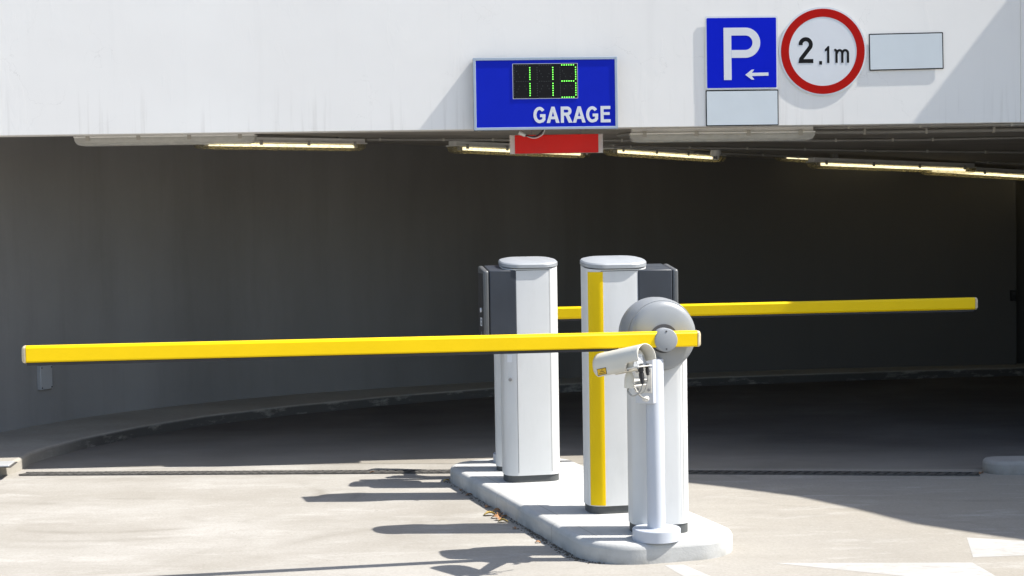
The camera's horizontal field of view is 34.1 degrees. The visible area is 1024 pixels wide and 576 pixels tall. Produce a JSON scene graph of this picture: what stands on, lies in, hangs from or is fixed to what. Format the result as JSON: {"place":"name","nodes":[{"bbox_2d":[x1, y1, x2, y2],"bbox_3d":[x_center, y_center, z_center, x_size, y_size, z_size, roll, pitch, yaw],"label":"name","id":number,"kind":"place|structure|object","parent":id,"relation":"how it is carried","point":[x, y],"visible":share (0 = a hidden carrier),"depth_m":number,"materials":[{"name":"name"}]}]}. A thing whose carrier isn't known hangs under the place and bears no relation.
{"place":"outdoors","nodes":[
{"label":"outdoors","id":0,"kind":"place"},
{"bbox_2d":[493,452,495,462],"bbox_3d":[-0.011,0.678,10.820,0.236,0.896,0.236,-1,3,0],"label":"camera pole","id":1,"kind":"object","parent":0,"point":[494,457],"visible":0.06,"depth_m":10.79,"materials":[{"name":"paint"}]},
{"bbox_2d":[0,463,1023,575],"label":"ground","id":2,"kind":"structure","parent":0,"point":[301,525],"depth_m":9.19,"materials":[{"name":"concrete"}]},
{"bbox_2d":[19,469,449,475],"bbox_3d":[-1.635,1.233,11.165,3.368,0.010,0.136,-1,3,4],"label":"drain grate","id":3,"kind":"object","parent":2,"relation":"on","point":[243,472],"visible":0.84,"depth_m":11.16,"materials":[{"name":"metal"}]},
{"bbox_2d":[0,0,1023,431],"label":"garage building","id":4,"kind":"structure","parent":2,"relation":"on","point":[126,244],"depth_m":14.56,"materials":[{"name":"paint"}]},
{"bbox_2d":[37,365,52,389],"bbox_3d":[-3.725,0.713,13.320,0.044,0.190,0.135,0,3,26],"label":"cover plate","id":5,"kind":"object","parent":4,"relation":"attached to","point":[44,378],"visible":0.94,"depth_m":13.29,"materials":[{"name":"grey metal"}]},
{"bbox_2d":[73,134,256,145],"bbox_3d":[-2.449,-1.077,11.812,1.273,0.131,0.143,-1,3,0],"label":"fluorescent lamp","id":6,"kind":"object","parent":4,"relation":"attached to","point":[153,140],"visible":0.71,"depth_m":11.75,"materials":[{"name":"white"}]},
{"bbox_2d":[204,137,366,147],"bbox_3d":[-1.896,-1.203,13.759,1.513,0.134,0.143,-3,3,-32],"label":"fluorescent lamp","id":7,"kind":"object","parent":4,"relation":"attached to","point":[303,142],"visible":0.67,"depth_m":13.82,"materials":[{"name":"beige"}]},
{"bbox_2d":[359,129,619,132],"bbox_3d":[-0.554,-1.140,12.051,2.669,0.062,0.123,0,3,10],"label":"conduit","id":8,"kind":"object","parent":4,"relation":"attached to","point":[530,130],"visible":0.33,"depth_m":11.91,"materials":[{"name":"grey metal"}]},
{"bbox_2d":[446,141,582,155],"bbox_3d":[0.083,-1.220,14.685,1.604,0.138,0.143,-3,3,-42],"label":"fluorescent lamp","id":9,"kind":"object","parent":4,"relation":"attached to","point":[481,146],"visible":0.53,"depth_m":14.35,"materials":[{"name":"beige"}]},
{"bbox_2d":[473,56,617,130],"bbox_3d":[0.226,-1.318,11.339,0.978,0.487,0.094,-1,3,-3],"label":"garage display sign","id":10,"kind":"object","parent":4,"relation":"attached to","point":[550,93],"visible":1,"depth_m":11.29,"materials":[{"name":"blue metal"}]},
{"bbox_2d":[518,130,544,138],"bbox_3d":[0.138,-1.055,11.386,0.197,0.073,0.034,0,3,13],"label":"sign cable","id":11,"kind":"object","parent":10,"relation":"attached to","point":[521,133],"visible":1,"depth_m":11.39,"materials":[{"name":"black rubber"}]},
{"bbox_2d":[510,130,602,154],"bbox_3d":[0.307,-1.024,11.542,0.647,0.208,0.111,-1,3,0],"label":"red box light","id":12,"kind":"object","parent":4,"relation":"hanging from","point":[565,143],"visible":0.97,"depth_m":11.51,"materials":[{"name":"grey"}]},
{"bbox_2d":[617,132,630,136],"bbox_3d":[0.905,-1.160,12.563,0.082,0.038,0.386,-3,3,-37],"label":"conduit","id":13,"kind":"object","parent":4,"relation":"attached to","point":[622,134],"visible":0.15,"depth_m":12.65,"materials":[{"name":"grey metal"}]},
{"bbox_2d":[603,145,726,158],"bbox_3d":[1.431,-1.242,15.411,0.143,0.136,1.758,1,3,41],"label":"fluorescent lamp","id":14,"kind":"object","parent":4,"relation":"attached to","point":[669,152],"visible":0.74,"depth_m":15.31,"materials":[{"name":"beige"}]},
{"bbox_2d":[367,136,1023,141],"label":"conduit","id":15,"kind":"object","parent":4,"relation":"attached to","point":[629,140],"visible":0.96,"depth_m":13.50,"materials":[{"name":"grey metal"}]},
{"bbox_2d":[603,150,810,157],"bbox_3d":[1.847,-1.270,15.750,2.242,0.102,0.131,-2,3,-20],"label":"conduit","id":16,"kind":"object","parent":4,"relation":"attached to","point":[771,155],"visible":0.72,"depth_m":15.87,"materials":[{"name":"grey metal"}]},
{"bbox_2d":[710,150,720,159],"bbox_3d":[1.885,-1.231,15.462,0.100,0.092,0.100,-1,3,0],"label":"smoke detector","id":17,"kind":"object","parent":4,"relation":"attached to","point":[715,154],"visible":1,"depth_m":15.43,"materials":[{"name":"white plastic"}]},
{"bbox_2d":[629,127,815,142],"bbox_3d":[1.492,-1.100,11.884,1.312,0.120,0.143,-1,3,0],"label":"fluorescent lamp","id":18,"kind":"object","parent":4,"relation":"attached to","point":[743,134],"visible":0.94,"depth_m":11.82,"materials":[{"name":"white plastic"}]},
{"bbox_2d":[705,16,777,89],"bbox_3d":[1.574,-1.613,11.450,0.503,0.501,0.014,-1,3,-3],"label":"parking sign","id":19,"kind":"object","parent":4,"relation":"attached to","point":[741,52],"visible":1,"depth_m":11.45,"materials":[{"name":"metal"}]},
{"bbox_2d":[706,90,778,125],"bbox_3d":[1.581,-1.237,11.468,0.503,0.246,0.011,-1,3,-3],"label":"blank sign","id":20,"kind":"object","parent":4,"relation":"attached to","point":[741,107],"visible":1,"depth_m":11.46,"materials":[{"name":"metal"}]},
{"bbox_2d":[783,157,807,158],"bbox_3d":[3.338,-1.287,16.762,1.496,0.135,0.143,-2,3,-16],"label":"fluorescent lamp","id":21,"kind":"object","parent":4,"relation":"attached to","point":[793,158],"visible":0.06,"depth_m":16.59,"materials":[{"name":"beige"}]},
{"bbox_2d":[603,145,1023,153],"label":"conduit","id":22,"kind":"object","parent":4,"relation":"attached to","point":[813,149],"visible":0.99,"depth_m":14.81,"materials":[{"name":"grey metal"}]},
{"bbox_2d":[779,7,865,95],"bbox_3d":[2.138,-1.627,11.484,0.608,0.608,0.011,-1,3,-3],"label":"height limit sign","id":23,"kind":"object","parent":4,"relation":"attached to","point":[822,51],"visible":1,"depth_m":11.48,"materials":[{"name":"metal"}]},
{"bbox_2d":[806,154,976,171],"bbox_3d":[3.677,-1.196,16.115,1.871,0.192,0.143,-2,3,-22],"label":"fluorescent lamp","id":24,"kind":"object","parent":4,"relation":"attached to","point":[833,160],"visible":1,"depth_m":16.05,"materials":[{"name":"beige"}]},
{"bbox_2d":[869,32,943,70],"bbox_3d":[2.719,-1.632,11.519,0.520,0.253,0.012,-2,3,-3],"label":"blank sign","id":25,"kind":"object","parent":4,"relation":"attached to","point":[903,51],"visible":1,"depth_m":11.51,"materials":[{"name":"metal"}]},
{"bbox_2d":[814,127,1023,134],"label":"conduit","id":26,"kind":"object","parent":4,"relation":"attached to","point":[927,130],"visible":0.98,"depth_m":12.28,"materials":[{"name":"grey metal"}]},
{"bbox_2d":[814,123,1023,128],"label":"conduit","id":27,"kind":"object","parent":4,"relation":"attached to","point":[921,126],"visible":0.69,"depth_m":11.73,"materials":[{"name":"grey metal"}]},
{"bbox_2d":[928,161,1023,177],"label":"fluorescent lamp","id":28,"kind":"object","parent":4,"relation":"attached to","point":[993,171],"visible":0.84,"depth_m":16.60,"materials":[{"name":"beige"}]},
{"bbox_2d":[975,161,1023,164],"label":"conduit","id":29,"kind":"object","parent":4,"relation":"attached to","point":[988,162],"visible":1,"depth_m":16.12,"materials":[{"name":"grey metal"}]},
{"bbox_2d":[447,482,600,563],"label":"dirt crumbs","id":30,"kind":"object","parent":2,"relation":"on","point":[542,538],"visible":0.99,"depth_m":8.70,"materials":[{"name":"soil"}]},
{"bbox_2d":[450,458,732,564],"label":"traffic island","id":31,"kind":"structure","parent":2,"relation":"on","point":[557,513],"depth_m":8.73,"materials":[{"name":"concrete"}]},
{"bbox_2d":[22,297,700,532],"bbox_3d":[-0.669,0.668,8.055,3.219,1.179,0.367,-1,3,-10],"label":"boom barrier","id":32,"kind":"object","parent":31,"relation":"on","point":[666,331],"visible":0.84,"depth_m":8.04,"materials":[{"name":"yellow metal"}]},
{"bbox_2d":[478,256,559,482],"bbox_3d":[0.043,0.486,10.051,0.477,1.345,0.255,-1,3,-11],"label":"ticket machine","id":33,"kind":"object","parent":31,"relation":"on","point":[517,295],"visible":0.84,"depth_m":9.96,"materials":[{"name":"silver metal"}]},
{"bbox_2d":[580,255,677,513],"bbox_3d":[0.633,0.511,8.995,0.514,1.370,0.255,-1,3,-11],"label":"ticket machine","id":34,"kind":"object","parent":31,"relation":"on","point":[614,288],"visible":0.73,"depth_m":8.87,"materials":[{"name":"silver metal"}]},
{"bbox_2d":[632,358,680,543],"bbox_3d":[0.702,0.783,8.165,0.236,0.896,0.236,-1,3,0],"label":"camera pole","id":35,"kind":"object","parent":31,"relation":"on","point":[655,529],"visible":0.92,"depth_m":8.13,"materials":[{"name":"metal"}]},
{"bbox_2d":[593,343,655,401],"bbox_3d":[0.587,0.403,7.954,0.297,0.303,0.305,-3,3,-43],"label":"security camera","id":36,"kind":"object","parent":35,"relation":"attached to","point":[628,361],"visible":1,"depth_m":7.85,"materials":[{"name":"white plastic"}]},
{"bbox_2d":[494,297,977,470],"bbox_3d":[1.431,0.541,10.600,3.151,1.179,0.367,-1,3,-1],"label":"boom barrier","id":37,"kind":"object","parent":31,"relation":"on","point":[834,307],"visible":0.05,"depth_m":10.71,"materials":[{"name":"yellow metal"}]},
{"bbox_2d":[665,565,709,575],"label":"road marking","id":38,"kind":"object","parent":2,"relation":"on","point":[683,570],"visible":1,"depth_m":7.92,"materials":[{"name":"paint"}]},
{"bbox_2d":[688,470,979,475],"bbox_3d":[1.500,1.198,10.838,2.995,0.010,0.136,-1,3,8],"label":"drain grate","id":39,"kind":"object","parent":2,"relation":"on","point":[857,473],"visible":0.63,"depth_m":10.74,"materials":[{"name":"metal"}]},
{"bbox_2d":[780,562,994,575],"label":"road marking","id":40,"kind":"object","parent":2,"relation":"on","point":[938,569],"visible":1,"depth_m":7.89,"materials":[{"name":"paint"}]},
{"bbox_2d":[967,537,1023,556],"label":"road marking","id":41,"kind":"object","parent":2,"relation":"on","point":[981,547],"visible":1,"depth_m":8.34,"materials":[{"name":"paint"}]},
{"bbox_2d":[982,456,1023,474],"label":"kerb","id":42,"kind":"structure","parent":2,"relation":"on","point":[1005,465],"depth_m":10.61,"materials":[{"name":"concrete"}]},
{"bbox_2d":[0,363,1023,475],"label":"pavement","id":43,"kind":"structure","parent":0,"point":[24,447],"depth_m":14.65,"materials":[{"name":"grey concrete"}]},
{"bbox_2d":[0,461,17,467],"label":"kerb","id":44,"kind":"object","parent":43,"relation":"on","point":[6,464],"visible":1,"depth_m":11.13,"materials":[{"name":"concrete"}]},
{"bbox_2d":[25,376,1023,468],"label":"garage floor","id":45,"kind":"structure","parent":0,"point":[952,423],"depth_m":12.95,"materials":[{"name":"concrete"}]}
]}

